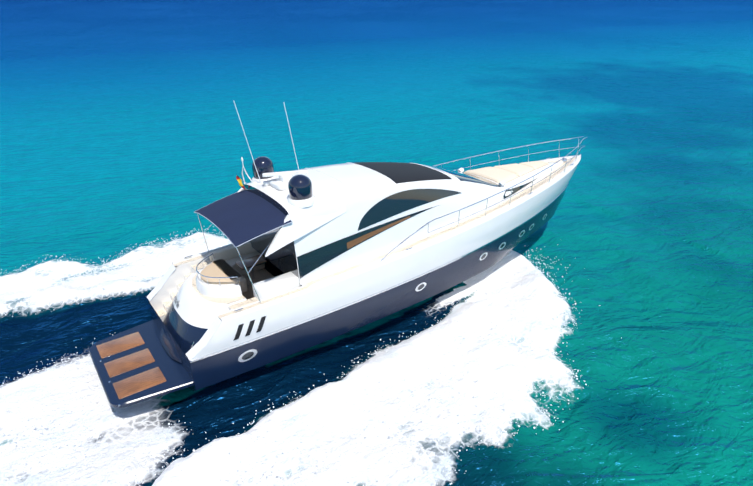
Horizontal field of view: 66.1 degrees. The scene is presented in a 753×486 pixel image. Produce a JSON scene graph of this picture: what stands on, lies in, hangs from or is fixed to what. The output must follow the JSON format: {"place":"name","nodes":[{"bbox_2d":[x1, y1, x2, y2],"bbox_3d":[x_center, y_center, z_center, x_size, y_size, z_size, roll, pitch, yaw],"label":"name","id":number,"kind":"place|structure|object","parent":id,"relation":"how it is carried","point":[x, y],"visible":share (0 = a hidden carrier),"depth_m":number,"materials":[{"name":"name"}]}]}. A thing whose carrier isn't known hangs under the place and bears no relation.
{"place":"outdoors","nodes":[
{"label":"outdoors","id":0,"kind":"place"},
{"bbox_2d":[196,259,241,300],"bbox_3d":[-5.048,1.365,18.280,1.180,0.960,2.300,-18,28,-30],"label":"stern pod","id":1,"kind":"object","parent":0,"point":[229,287],"visible":0.79,"depth_m":17.68,"materials":[{"name":"white plastic"}]},
{"bbox_2d":[196,253,238,285],"bbox_3d":[-5.120,0.928,18.048,0.876,0.314,2.148,-18,28,-30],"label":"guard rail","id":2,"kind":"object","parent":1,"relation":"on","point":[198,273],"visible":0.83,"depth_m":17.67,"materials":[{"name":"silver metal"}]},
{"bbox_2d":[0,0,752,485],"bbox_3d":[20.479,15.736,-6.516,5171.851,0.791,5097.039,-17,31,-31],"label":"sea","id":3,"kind":"structure","parent":0,"point":[120,128],"depth_m":27.67,"materials":[{"name":"blue liquid"}]},
{"bbox_2d":[0,226,621,485],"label":"spray","id":4,"kind":"object","parent":3,"relation":"on","point":[45,426],"visible":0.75,"depth_m":16.65,"materials":[{"name":"white liquid"}]},
{"bbox_2d":[147,161,579,390],"bbox_3d":[1.546,0.172,22.651,19.350,3.520,5.079,-18,28,-30],"label":"hull","id":5,"kind":"object","parent":3,"relation":"on","point":[296,324],"visible":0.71,"depth_m":18.63,"materials":[{"name":"blue"}]},
{"bbox_2d":[89,320,193,407],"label":"swim platform","id":6,"kind":"structure","parent":5,"relation":"attached to","point":[175,374],"depth_m":17.09,"materials":[{"name":"blue plastic"}]},
{"bbox_2d":[96,332,165,398],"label":"deck panels","id":7,"kind":"object","parent":6,"relation":"on","point":[134,384],"visible":0.92,"depth_m":17.29,"materials":[{"name":"brown wood"}]},
{"bbox_2d":[160,271,246,362],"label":"stern garage door","id":8,"kind":"structure","parent":5,"relation":"attached to","point":[188,321],"depth_m":17.42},
{"bbox_2d":[171,296,178,311],"bbox_3d":[-6.364,1.936,18.265,0.009,0.430,0.703,30,4,-34],"label":"transom name","id":9,"kind":"object","parent":8,"relation":"attached to","point":[177,304],"visible":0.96,"depth_m":18.23,"materials":[{"name":"grey"}]},
{"bbox_2d":[156,260,258,320],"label":"stair treads","id":10,"kind":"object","parent":5,"relation":"attached to","point":[163,312],"depth_m":19.37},
{"bbox_2d":[150,257,304,361],"bbox_3d":[-4.877,1.904,18.627,3.820,1.676,4.200,-18,28,-30],"label":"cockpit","id":11,"kind":"object","parent":5,"relation":"on","point":[175,278],"visible":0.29,"depth_m":19.53,"materials":[{"name":"white plastic"}]},
{"bbox_2d":[209,242,300,299],"bbox_3d":[-3.990,1.038,18.958,1.725,0.900,3.890,-18,28,-30],"label":"cockpit interior","id":12,"kind":"object","parent":11,"relation":"in","point":[272,286],"visible":0.52,"depth_m":19.21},
{"bbox_2d":[233,316,265,340],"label":"air vents","id":13,"kind":"object","parent":5,"relation":"on","point":[249,330],"visible":0.62,"depth_m":16.55,"materials":[{"name":"black metal"}]},
{"bbox_2d":[172,155,580,321],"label":"deck","id":14,"kind":"structure","parent":5,"relation":"on","point":[514,201],"depth_m":19.82,"materials":[{"name":"white plastic"}]},
{"bbox_2d":[197,214,274,302],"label":"bimini poles","id":15,"kind":"object","parent":14,"relation":"on","point":[239,255],"visible":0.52,"depth_m":16.73,"materials":[{"name":"silver metal"}]},
{"bbox_2d":[194,190,291,247],"bbox_3d":[-4.249,-0.913,17.932,1.802,0.550,3.788,-18,28,-30],"label":"bimini","id":16,"kind":"object","parent":15,"relation":"on","point":[237,219],"visible":0.94,"depth_m":17.41,"materials":[{"name":"blue fabric"}]},
{"bbox_2d":[184,158,572,311],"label":"deck fittings","id":17,"kind":"object","parent":14,"relation":"on","point":[501,183],"visible":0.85,"depth_m":22.53,"materials":[{"name":"silver metal"}]},
{"bbox_2d":[243,162,558,284],"bbox_3d":[2.230,-2.355,22.119,13.900,2.606,3.922,-18,28,-30],"label":"cabin","id":18,"kind":"object","parent":14,"relation":"on","point":[361,189],"visible":0.67,"depth_m":19.12,"materials":[{"name":"white plastic"}]},
{"bbox_2d":[233,100,299,182],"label":"antennas","id":19,"kind":"object","parent":18,"relation":"on","point":[248,145],"visible":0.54,"depth_m":18.05,"materials":[{"name":"silver metal"}]},
{"bbox_2d":[238,170,346,256],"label":"radar arch","id":20,"kind":"structure","parent":18,"relation":"on","point":[298,227],"depth_m":17.24,"materials":[{"name":"white plastic"}]},
{"bbox_2d":[238,157,251,183],"bbox_3d":[-4.415,-2.315,19.207,0.638,1.068,0.313,-17,31,-31],"label":"light mast","id":21,"kind":"object","parent":20,"relation":"on","point":[245,172],"visible":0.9,"depth_m":19.24,"materials":[{"name":"white metal"}]},
{"bbox_2d":[236,176,244,189],"bbox_3d":[-4.495,-1.992,19.124,0.060,0.562,0.253,23,34,39],"label":"flag","id":22,"kind":"object","parent":21,"relation":"attached to","point":[239,180],"visible":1,"depth_m":19.11,"materials":[{"name":"yellow fabric"}]},
{"bbox_2d":[252,156,312,199],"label":"radar domes","id":23,"kind":"structure","parent":20,"relation":"on","point":[299,186],"depth_m":17.15,"materials":[{"name":"blue plastic"}]},
{"bbox_2d":[297,179,535,277],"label":"windows","id":24,"kind":"structure","parent":18,"relation":"attached to","point":[387,207],"depth_m":18.72,"materials":[{"name":"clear glass"}]},
{"bbox_2d":[463,161,548,183],"bbox_3d":[5.862,-3.118,24.480,3.856,0.317,2.178,-17,30,-30],"label":"sunpad","id":25,"kind":"object","parent":18,"relation":"on","point":[506,173],"visible":0.98,"depth_m":23.98,"materials":[{"name":"beige fabric"}]},
{"bbox_2d":[380,136,586,261],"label":"bow rails","id":26,"kind":"object","parent":14,"relation":"on","point":[576,155],"visible":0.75,"depth_m":23.16,"materials":[{"name":"silver metal"}]},
{"bbox_2d":[238,214,546,361],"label":"portholes","id":27,"kind":"object","parent":5,"relation":"attached to","point":[247,355],"visible":0.4,"depth_m":19.96,"materials":[{"name":"white metal"}]}
]}

